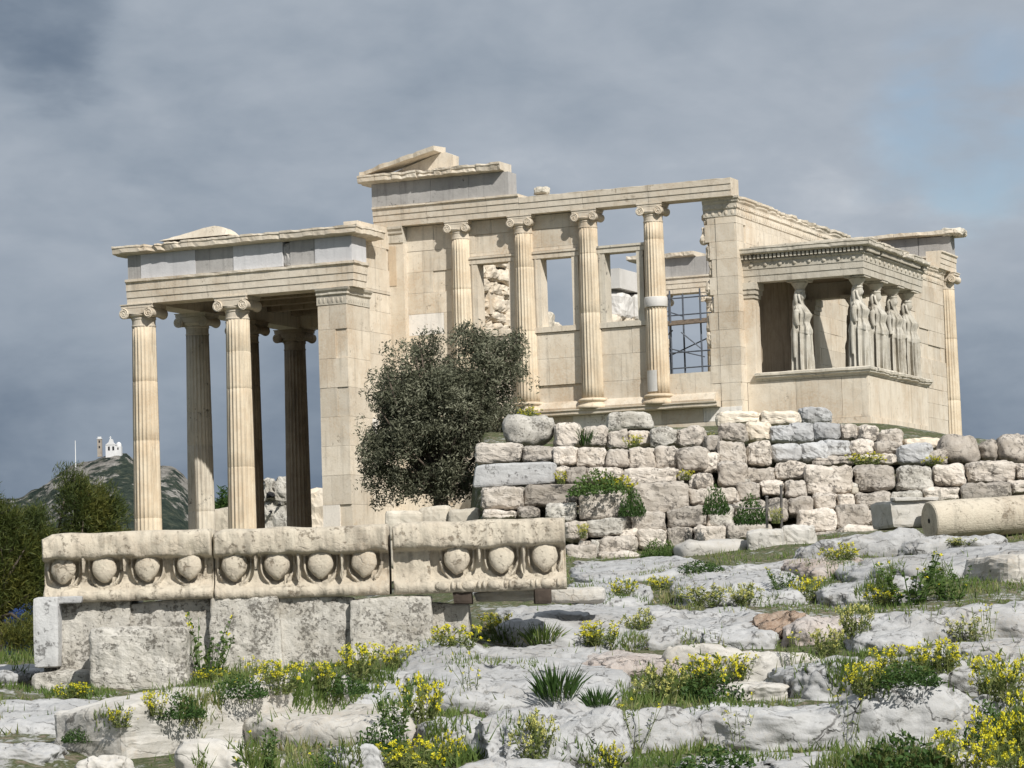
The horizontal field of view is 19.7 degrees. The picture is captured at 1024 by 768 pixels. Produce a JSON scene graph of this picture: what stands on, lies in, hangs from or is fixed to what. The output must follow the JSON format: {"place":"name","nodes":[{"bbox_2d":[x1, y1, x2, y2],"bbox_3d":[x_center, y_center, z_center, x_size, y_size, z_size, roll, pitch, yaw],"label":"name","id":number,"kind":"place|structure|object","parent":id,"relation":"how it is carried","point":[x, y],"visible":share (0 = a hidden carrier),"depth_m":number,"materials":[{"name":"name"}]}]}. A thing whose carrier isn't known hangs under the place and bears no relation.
{"place":"outdoors","nodes":[
{"label":"outdoors","id":0,"kind":"place"},
{"bbox_2d":[0,453,187,620],"bbox_3d":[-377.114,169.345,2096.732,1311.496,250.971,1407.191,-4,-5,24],"label":"hill","id":1,"kind":"structure","parent":0,"point":[174,491],"depth_m":2145.76,"materials":[{"name":"plant"}]},
{"bbox_2d":[0,423,1023,767],"bbox_3d":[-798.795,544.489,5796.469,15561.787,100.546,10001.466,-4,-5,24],"label":"ground","id":2,"kind":"structure","parent":0,"point":[74,757],"depth_m":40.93,"materials":[{"name":"plant"}]},
{"bbox_2d":[0,664,43,684],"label":"rock outcrop","id":3,"kind":"object","parent":2,"relation":"on","point":[7,673],"visible":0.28,"depth_m":36.63,"materials":[{"name":"grey stone"}]},
{"bbox_2d":[0,481,60,654],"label":"pine tree","id":4,"kind":"object","parent":2,"relation":"on","point":[22,575],"visible":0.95,"depth_m":54.70,"materials":[{"name":"green plant"}]},
{"bbox_2d":[0,741,68,763],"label":"rock outcrop","id":5,"kind":"object","parent":2,"relation":"on","point":[36,752],"visible":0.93,"depth_m":27.02,"materials":[{"name":"grey stone"}]},
{"bbox_2d":[0,698,97,734],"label":"rock outcrop","id":6,"kind":"object","parent":2,"relation":"on","point":[39,720],"visible":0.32,"depth_m":30.11,"materials":[{"name":"grey stone"}]},
{"bbox_2d":[32,668,89,690],"bbox_3d":[-5.423,3.674,36.029,0.816,0.419,0.926,-2,-5,2],"label":"stone slab","id":7,"kind":"object","parent":2,"relation":"on","point":[49,679],"depth_m":35.59,"materials":[{"name":"stone"}]},
{"bbox_2d":[33,597,61,667],"bbox_3d":[-5.664,3.037,35.996,0.320,0.863,0.512,-2,-5,-1],"label":"upright slab","id":8,"kind":"object","parent":7,"relation":"on","point":[47,622],"depth_m":35.76,"materials":[{"name":"grey stone"}]},
{"bbox_2d":[19,460,132,622],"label":"pine tree","id":9,"kind":"object","parent":2,"relation":"on","point":[96,511],"visible":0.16,"depth_m":56.85,"materials":[{"name":"green plant"}]},
{"bbox_2d":[74,754,134,767],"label":"rock outcrop","id":10,"kind":"object","parent":2,"relation":"on","point":[109,761],"visible":1,"depth_m":25.45,"materials":[{"name":"stone"}]},
{"bbox_2d":[89,625,194,689],"bbox_3d":[-4.424,3.325,35.276,1.202,0.877,0.849,-2,-5,1],"label":"stone block","id":11,"kind":"object","parent":2,"relation":"on","point":[137,657],"depth_m":34.89,"materials":[{"name":"stone"}]},
{"bbox_2d":[54,673,348,758],"bbox_3d":[-2.983,3.277,28.760,1.159,0.838,3.084,-6,-6,41],"label":"rock","id":12,"kind":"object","parent":2,"relation":"on","point":[146,734],"depth_m":27.71,"materials":[{"name":"stone"}]},
{"bbox_2d":[156,691,208,719],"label":"green herb","id":13,"kind":"object","parent":12,"relation":"on","point":[190,711],"visible":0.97,"depth_m":27.60,"materials":[{"name":"green plant"}]},
{"bbox_2d":[208,673,269,699],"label":"green herb","id":14,"kind":"object","parent":12,"relation":"on","point":[259,692],"visible":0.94,"depth_m":28.26,"materials":[{"name":"green plant"}]},
{"bbox_2d":[244,659,304,695],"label":"flowering weed","id":15,"kind":"object","parent":12,"relation":"on","point":[276,676],"visible":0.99,"depth_m":28.65,"materials":[{"name":"yellow plant"}]},
{"bbox_2d":[185,612,234,677],"bbox_3d":[-3.629,3.169,35.383,0.634,0.887,0.585,-2,-5,-2],"label":"leafy weed","id":16,"kind":"object","parent":2,"relation":"on","point":[208,659],"visible":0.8,"depth_m":35.36,"materials":[{"name":"green plant"}]},
{"bbox_2d":[174,738,284,767],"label":"rock outcrop","id":17,"kind":"object","parent":2,"relation":"on","point":[187,748],"visible":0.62,"depth_m":24.63,"materials":[{"name":"stone"}]},
{"bbox_2d":[44,595,472,672],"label":"plinth wall","id":18,"kind":"structure","parent":2,"relation":"on","point":[306,629],"depth_m":35.98,"materials":[{"name":"white stone"}]},
{"bbox_2d":[41,529,217,601],"bbox_3d":[-4.698,2.251,36.339,2.072,0.856,0.990,-2,-5,0],"label":"carved marble block","id":19,"kind":"object","parent":18,"relation":"on","point":[142,565],"depth_m":35.96,"materials":[{"name":"stone"}]},
{"bbox_2d":[213,524,391,598],"bbox_3d":[-2.577,2.199,36.346,2.133,0.876,0.976,-2,-5,0],"label":"carved marble block","id":20,"kind":"object","parent":18,"relation":"on","point":[298,562],"depth_m":35.96,"materials":[{"name":"stone"}]},
{"bbox_2d":[392,518,566,594],"bbox_3d":[-0.398,2.125,36.342,2.115,0.890,0.986,-2,-5,0],"label":"carved marble block","id":21,"kind":"object","parent":18,"relation":"on","point":[479,555],"depth_m":35.96,"materials":[{"name":"stone"}]},
{"bbox_2d":[264,476,322,527],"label":"ruined wall","id":22,"kind":"structure","parent":2,"relation":"on","point":[275,503],"depth_m":111.98,"materials":[{"name":"white stone"}]},
{"bbox_2d":[243,702,426,749],"bbox_3d":[-1.763,3.548,29.396,1.903,0.820,4.336,-2,-5,-4],"label":"rock outcrop","id":23,"kind":"object","parent":2,"relation":"on","point":[354,719],"visible":0.29,"depth_m":27.81,"materials":[{"name":"stone"}]},
{"bbox_2d":[372,673,416,735],"bbox_3d":[-1.106,2.988,27.403,0.395,0.581,0.428,-2,-5,8],"label":"leafy weed","id":24,"kind":"object","parent":23,"relation":"on","point":[406,698],"visible":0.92,"depth_m":27.39,"materials":[{"name":"green plant"}]},
{"bbox_2d":[325,743,385,767],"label":"rock outcrop","id":25,"kind":"object","parent":2,"relation":"on","point":[374,758],"visible":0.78,"depth_m":26.00,"materials":[{"name":"grey stone"}]},
{"bbox_2d":[355,717,412,755],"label":"green herb","id":26,"kind":"object","parent":2,"relation":"on","point":[384,738],"visible":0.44,"depth_m":26.94,"materials":[{"name":"green plant"}]},
{"bbox_2d":[346,676,427,708],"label":"rock outcrop","id":27,"kind":"object","parent":2,"relation":"on","point":[369,698],"visible":0.04,"depth_m":30.42,"materials":[{"name":"grey stone"}]},
{"bbox_2d":[335,642,384,680],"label":"flowering weed","id":28,"kind":"object","parent":27,"relation":"on","point":[351,667],"visible":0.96,"depth_m":32.17,"materials":[{"name":"yellow plant"}]},
{"bbox_2d":[376,733,445,767],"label":"flowering weed","id":29,"kind":"object","parent":2,"relation":"on","point":[406,754],"visible":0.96,"depth_m":26.19,"materials":[{"name":"yellow plant"}]},
{"bbox_2d":[385,505,480,568],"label":"wall","id":30,"kind":"structure","parent":2,"relation":"on","point":[431,513],"depth_m":61.61,"materials":[{"name":"stone"}]},
{"bbox_2d":[353,319,543,511],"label":"olive tree","id":31,"kind":"object","parent":2,"relation":"on","point":[438,465],"visible":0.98,"depth_m":69.10,"materials":[{"name":"green plant"}]},
{"bbox_2d":[416,714,481,749],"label":"rock outcrop","id":32,"kind":"object","parent":2,"relation":"on","point":[474,722],"visible":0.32,"depth_m":27.34,"materials":[{"name":"grey stone"}]},
{"bbox_2d":[395,671,445,727],"bbox_3d":[-0.842,2.999,27.937,0.500,0.620,0.559,0,-5,-20],"label":"flowering weed","id":33,"kind":"object","parent":32,"relation":"on","point":[433,708],"visible":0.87,"depth_m":27.88,"materials":[{"name":"yellow plant"}]},
{"bbox_2d":[396,637,631,714],"bbox_3d":[0.034,3.396,33.032,2.743,1.141,5.802,-2,-5,-1],"label":"rock outcrop","id":34,"kind":"object","parent":2,"relation":"on","point":[507,678],"visible":0.45,"depth_m":32.43,"materials":[{"name":"grey stone"}]},
{"bbox_2d":[428,623,490,649],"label":"flowering weed","id":35,"kind":"object","parent":34,"relation":"on","point":[451,640],"visible":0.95,"depth_m":34.48,"materials":[{"name":"yellow plant"}]},
{"bbox_2d":[522,660,596,702],"bbox_3d":[0.512,3.059,30.388,0.747,0.450,0.729,0,-5,-18],"label":"spiky tuft","id":36,"kind":"object","parent":34,"relation":"on","point":[551,683],"visible":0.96,"depth_m":30.24,"materials":[{"name":"green plant"}]},
{"bbox_2d":[459,758,575,767],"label":"rock outcrop","id":37,"kind":"object","parent":2,"relation":"on","point":[513,763],"visible":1,"depth_m":24.54,"materials":[{"name":"grey stone"}]},
{"bbox_2d":[111,146,966,580],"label":"ruined temple","id":38,"kind":"structure","parent":2,"relation":"on","point":[445,240],"depth_m":83.63,"materials":[{"name":"stone"}]},
{"bbox_2d":[468,253,515,337],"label":"window frame","id":39,"kind":"structure","parent":38,"relation":"in","point":[477,264],"depth_m":84.11,"materials":[{"name":"stone"}]},
{"bbox_2d":[531,248,579,333],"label":"window frame","id":40,"kind":"structure","parent":38,"relation":"in","point":[540,258],"depth_m":83.29,"materials":[{"name":"stone"}]},
{"bbox_2d":[596,242,645,328],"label":"window frame","id":41,"kind":"structure","parent":38,"relation":"in","point":[603,252],"depth_m":82.48,"materials":[{"name":"stone"}]},
{"bbox_2d":[667,288,712,373],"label":"scaffolding","id":42,"kind":"object","parent":38,"relation":"on","point":[700,320],"visible":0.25,"depth_m":102.58,"materials":[{"name":"metal"}]},
{"bbox_2d":[786,279,814,370],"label":"caryatid statue","id":43,"kind":"object","parent":38,"relation":"on","point":[802,353],"visible":0.98,"depth_m":80.82,"materials":[{"name":"stone"}]},
{"bbox_2d":[844,273,872,366],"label":"caryatid statue","id":44,"kind":"object","parent":38,"relation":"on","point":[860,346],"visible":1,"depth_m":80.19,"materials":[{"name":"stone"}]},
{"bbox_2d":[863,278,891,370],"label":"caryatid statue","id":45,"kind":"object","parent":38,"relation":"on","point":[877,317],"visible":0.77,"depth_m":81.68,"materials":[{"name":"stone"}]},
{"bbox_2d":[881,284,906,373],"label":"caryatid statue","id":46,"kind":"object","parent":38,"relation":"on","point":[896,335],"visible":0.67,"depth_m":83.16,"materials":[{"name":"stone"}]},
{"bbox_2d":[898,289,921,376],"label":"caryatid statue","id":47,"kind":"object","parent":38,"relation":"on","point":[912,339],"visible":0.67,"depth_m":84.51,"materials":[{"name":"stone"}]},
{"bbox_2d":[468,701,632,767],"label":"rock outcrop","id":48,"kind":"object","parent":2,"relation":"on","point":[598,724],"visible":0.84,"depth_m":26.31,"materials":[{"name":"grey stone"}]},
{"bbox_2d":[507,708,559,758],"bbox_3d":[0.209,3.129,26.182,0.483,0.523,0.494,-6,-6,43],"label":"flowering weed","id":49,"kind":"object","parent":48,"relation":"on","point":[533,720],"visible":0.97,"depth_m":26.09,"materials":[{"name":"green plant"}]},
{"bbox_2d":[493,604,702,650],"bbox_3d":[1.139,3.356,39.028,2.770,0.941,5.704,-2,-5,-1],"label":"rock outcrop","id":50,"kind":"object","parent":2,"relation":"on","point":[662,632],"visible":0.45,"depth_m":37.36,"materials":[{"name":"grey stone"}]},
{"bbox_2d":[551,586,605,603],"bbox_3d":[0.826,2.703,37.642,0.750,0.232,0.822,-2,-5,0],"label":"stone slab","id":51,"kind":"object","parent":50,"relation":"on","point":[590,595],"depth_m":37.26,"materials":[{"name":"stone"}]},
{"bbox_2d":[574,618,619,645],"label":"flowering weed","id":52,"kind":"object","parent":50,"relation":"on","point":[594,637],"visible":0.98,"depth_m":36.15,"materials":[{"name":"yellow plant"}]},
{"bbox_2d":[475,422,746,558],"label":"block wall","id":53,"kind":"structure","parent":2,"relation":"on","point":[657,466],"depth_m":60.52,"materials":[{"name":"stone"}]},
{"bbox_2d":[473,462,556,488],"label":"stone slab","id":54,"kind":"structure","parent":53,"relation":"on","point":[511,474],"depth_m":61.29,"materials":[{"name":"stone"}]},
{"bbox_2d":[502,414,554,446],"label":"crusted boulder","id":55,"kind":"object","parent":53,"relation":"on","point":[524,430],"visible":0.93,"depth_m":63.97,"materials":[{"name":"white stone"}]},
{"bbox_2d":[565,468,627,496],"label":"green herb","id":56,"kind":"object","parent":53,"relation":"in","point":[585,487],"visible":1,"depth_m":59.78,"materials":[{"name":"green plant"}]},
{"bbox_2d":[606,411,654,430],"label":"stone block","id":57,"kind":"structure","parent":53,"relation":"on","point":[631,420],"depth_m":66.61,"materials":[{"name":"stone"}]},
{"bbox_2d":[568,579,653,606],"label":"rock outcrop","id":58,"kind":"object","parent":2,"relation":"on","point":[630,601],"visible":0.34,"depth_m":43.09,"materials":[{"name":"grey stone"}]},
{"bbox_2d":[570,556,706,582],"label":"rock outcrop","id":59,"kind":"object","parent":2,"relation":"on","point":[626,568],"visible":0.53,"depth_m":50.58,"materials":[{"name":"grey stone"}]},
{"bbox_2d":[582,649,694,679],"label":"rock outcrop","id":60,"kind":"object","parent":2,"relation":"on","point":[625,661],"visible":0.29,"depth_m":33.07,"materials":[{"name":"stone"}]},
{"bbox_2d":[630,659,689,702],"bbox_3d":[1.591,3.201,31.471,0.619,0.527,0.632,-3,-5,19],"label":"flowering weed","id":61,"kind":"object","parent":2,"relation":"on","point":[662,681],"visible":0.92,"depth_m":31.41,"materials":[{"name":"yellow plant"}]},
{"bbox_2d":[622,706,701,752],"bbox_3d":[1.088,3.440,27.866,1.441,0.791,1.372,-2,-5,4],"label":"rock outcrop","id":62,"kind":"object","parent":2,"relation":"on","point":[672,725],"visible":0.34,"depth_m":27.28,"materials":[{"name":"grey stone"}]},
{"bbox_2d":[671,652,740,695],"bbox_3d":[2.119,3.168,32.104,0.767,0.484,0.793,-4,-5,23],"label":"flowering weed","id":63,"kind":"object","parent":2,"relation":"on","point":[708,664],"visible":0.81,"depth_m":31.98,"materials":[{"name":"yellow plant"}]},
{"bbox_2d":[673,538,747,556],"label":"stone slab","id":64,"kind":"object","parent":2,"relation":"on","point":[689,547],"depth_m":56.44,"materials":[{"name":"stone"}]},
{"bbox_2d":[677,669,749,702],"bbox_3d":[2.157,3.257,31.824,0.875,0.357,0.886,-3,-5,17],"label":"green herb","id":65,"kind":"object","parent":2,"relation":"on","point":[709,693],"visible":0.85,"depth_m":31.64,"materials":[{"name":"green plant"}]},
{"bbox_2d":[670,743,756,767],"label":"green herb","id":66,"kind":"object","parent":2,"relation":"on","point":[720,759],"visible":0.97,"depth_m":24.02,"materials":[{"name":"green plant"}]},
{"bbox_2d":[681,606,780,648],"bbox_3d":[2.759,3.343,38.739,1.459,0.848,5.025,-2,-5,-2],"label":"rock outcrop","id":67,"kind":"object","parent":2,"relation":"on","point":[737,628],"visible":0.36,"depth_m":36.63,"materials":[{"name":"grey stone"}]},
{"bbox_2d":[658,567,809,607],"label":"rock outcrop","id":68,"kind":"object","parent":2,"relation":"on","point":[760,579],"visible":0.42,"depth_m":43.27,"materials":[{"name":"grey stone"}]},
{"bbox_2d":[661,643,818,681],"bbox_3d":[2.616,3.324,33.203,1.891,0.838,0.762,-2,-5,0],"label":"rock outcrop","id":69,"kind":"object","parent":2,"relation":"on","point":[766,663],"visible":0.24,"depth_m":32.92,"materials":[{"name":"stone"}]},
{"bbox_2d":[703,681,788,700],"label":"rock outcrop","id":70,"kind":"object","parent":2,"relation":"on","point":[766,690],"visible":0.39,"depth_m":31.70,"materials":[{"name":"stone"}]},
{"bbox_2d":[732,493,768,525],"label":"green herb","id":71,"kind":"object","parent":2,"relation":"on","point":[749,518],"visible":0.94,"depth_m":58.30,"materials":[{"name":"green plant"}]},
{"bbox_2d":[746,528,783,549],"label":"stone block","id":72,"kind":"object","parent":2,"relation":"on","point":[756,539],"depth_m":56.12,"materials":[{"name":"stone"}]},
{"bbox_2d":[750,610,805,640],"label":"rock outcrop","id":73,"kind":"object","parent":2,"relation":"on","point":[777,621],"visible":0.33,"depth_m":36.79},
{"bbox_2d":[781,524,816,544],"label":"stone block","id":74,"kind":"object","parent":2,"relation":"on","point":[798,534],"depth_m":56.60,"materials":[{"name":"stone"}]},
{"bbox_2d":[780,614,859,647],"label":"rock outcrop","id":75,"kind":"object","parent":2,"relation":"on","point":[805,625],"visible":0.33,"depth_m":36.29,"materials":[{"name":"stone"}]},
{"bbox_2d":[781,555,863,579],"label":"rock outcrop","id":76,"kind":"object","parent":2,"relation":"on","point":[816,569],"visible":0.31,"depth_m":46.52,"materials":[{"name":"stone"}]},
{"bbox_2d":[715,410,947,467],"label":"foundation wall","id":77,"kind":"structure","parent":2,"relation":"on","point":[790,435],"depth_m":63.41,"materials":[{"name":"stone"}]},
{"bbox_2d":[676,743,992,767],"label":"rock outcrop","id":78,"kind":"object","parent":2,"relation":"on","point":[796,761],"visible":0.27,"depth_m":24.08,"materials":[{"name":"grey stone"}]},
{"bbox_2d":[684,681,992,751],"bbox_3d":[3.075,3.334,28.108,3.170,1.038,1.594,-1,-5,-6],"label":"rock outcrop","id":79,"kind":"object","parent":2,"relation":"on","point":[918,712],"visible":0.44,"depth_m":27.49,"materials":[{"name":"grey stone"}]},
{"bbox_2d":[842,661,885,695],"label":"flowering weed","id":80,"kind":"object","parent":79,"relation":"on","point":[857,685],"visible":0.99,"depth_m":27.46,"materials":[{"name":"yellow plant"}]},
{"bbox_2d":[867,660,947,688],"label":"green herb","id":81,"kind":"object","parent":79,"relation":"on","point":[912,679],"visible":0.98,"depth_m":27.41,"materials":[{"name":"green plant"}]},
{"bbox_2d":[694,440,1023,540],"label":"block wall","id":82,"kind":"structure","parent":2,"relation":"on","point":[841,491],"depth_m":60.92,"materials":[{"name":"stone"}]},
{"bbox_2d":[936,434,980,464],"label":"boulder","id":83,"kind":"object","parent":82,"relation":"on","point":[963,450],"visible":0.84,"depth_m":62.45,"materials":[{"name":"stone"}]},
{"bbox_2d":[996,433,1023,463],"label":"boulder","id":84,"kind":"object","parent":82,"relation":"on","point":[1010,447],"visible":0.84,"depth_m":62.48,"materials":[{"name":"stone"}]},
{"bbox_2d":[793,527,926,558],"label":"rock outcrop","id":85,"kind":"object","parent":2,"relation":"on","point":[886,544],"visible":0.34,"depth_m":50.20,"materials":[{"name":"grey stone"}]},
{"bbox_2d":[811,575,925,607],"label":"rock outcrop","id":86,"kind":"object","parent":2,"relation":"on","point":[833,594],"visible":0.38,"depth_m":41.38,"materials":[{"name":"grey stone"}]},
{"bbox_2d":[843,627,926,653],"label":"rock outcrop","id":87,"kind":"object","parent":2,"relation":"on","point":[907,636],"visible":0.41,"depth_m":35.12,"materials":[{"name":"grey stone"}]},
{"bbox_2d":[834,603,874,638],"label":"flowering weed","id":88,"kind":"object","parent":87,"relation":"on","point":[853,629],"visible":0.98,"depth_m":35.62,"materials":[{"name":"green plant"}]},
{"bbox_2d":[764,648,1023,701],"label":"rock outcrop","id":89,"kind":"object","parent":2,"relation":"on","point":[813,680],"visible":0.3,"depth_m":31.53,"materials":[{"name":"grey stone"}]},
{"bbox_2d":[866,644,931,675],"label":"flowering weed","id":90,"kind":"object","parent":89,"relation":"on","point":[890,653],"visible":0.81,"depth_m":31.35,"materials":[{"name":"yellow plant"}]},
{"bbox_2d":[913,635,967,675],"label":"flowering weed","id":91,"kind":"object","parent":89,"relation":"on","point":[949,665],"visible":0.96,"depth_m":31.57,"materials":[{"name":"yellow plant"}]},
{"bbox_2d":[847,728,953,767],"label":"green herb","id":92,"kind":"object","parent":2,"relation":"on","point":[903,760],"visible":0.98,"depth_m":23.47,"materials":[{"name":"green plant"}]},
{"bbox_2d":[870,497,938,530],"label":"carved marble block","id":93,"kind":"object","parent":2,"relation":"on","point":[894,513],"depth_m":55.01,"materials":[{"name":"stone"}]},
{"bbox_2d":[875,551,942,605],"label":"leafy weed","id":94,"kind":"object","parent":2,"relation":"on","point":[914,593],"visible":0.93,"depth_m":40.97,"materials":[{"name":"green plant"}]},
{"bbox_2d":[834,541,1023,581],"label":"rock outcrop","id":95,"kind":"object","parent":2,"relation":"on","point":[958,561],"visible":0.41,"depth_m":45.06,"materials":[{"name":"grey stone"}]},
{"bbox_2d":[851,601,1023,643],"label":"rock outcrop","id":96,"kind":"object","parent":2,"relation":"on","point":[1009,620],"visible":0.31,"depth_m":36.00,"materials":[{"name":"grey stone"}]},
{"bbox_2d":[897,533,1007,555],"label":"rock outcrop","id":97,"kind":"object","parent":2,"relation":"on","point":[926,545],"visible":0.37,"depth_m":49.83,"materials":[{"name":"grey stone"}]},
{"bbox_2d":[931,721,996,767],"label":"flowering weed","id":98,"kind":"object","parent":2,"relation":"on","point":[972,751],"visible":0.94,"depth_m":23.56,"materials":[{"name":"yellow plant"}]},
{"bbox_2d":[921,495,1023,536],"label":"column drum","id":99,"kind":"object","parent":2,"relation":"on","point":[1002,515],"depth_m":54.60,"materials":[{"name":"stone"}]},
{"bbox_2d":[932,638,1023,660],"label":"rock outcrop","id":100,"kind":"object","parent":2,"relation":"on","point":[1007,645],"visible":0.27,"depth_m":34.38,"materials":[{"name":"grey stone"}]},
{"bbox_2d":[963,553,1023,582],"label":"stone block","id":101,"kind":"object","parent":2,"relation":"on","point":[1011,566],"depth_m":42.68,"materials":[{"name":"stone"}]},
{"bbox_2d":[965,689,1023,758],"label":"flowering weed","id":102,"kind":"object","parent":2,"relation":"on","point":[1004,730],"visible":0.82,"depth_m":27.09,"materials":[{"name":"yellow plant"}]},
{"bbox_2d":[972,693,1022,713],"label":"rock outcrop","id":103,"kind":"object","parent":2,"relation":"on","point":[986,696],"visible":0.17,"depth_m":30.19,"materials":[{"name":"grey stone"}]},
{"bbox_2d":[968,648,1023,702],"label":"flowering weed","id":104,"kind":"object","parent":103,"relation":"on","point":[1011,677],"visible":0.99,"depth_m":30.19,"materials":[{"name":"yellow plant"}]},
{"bbox_2d":[0,0,1023,501],"label":"sky","id":105,"kind":"structure","parent":0,"point":[123,122],"materials":[{"name":"grey"}]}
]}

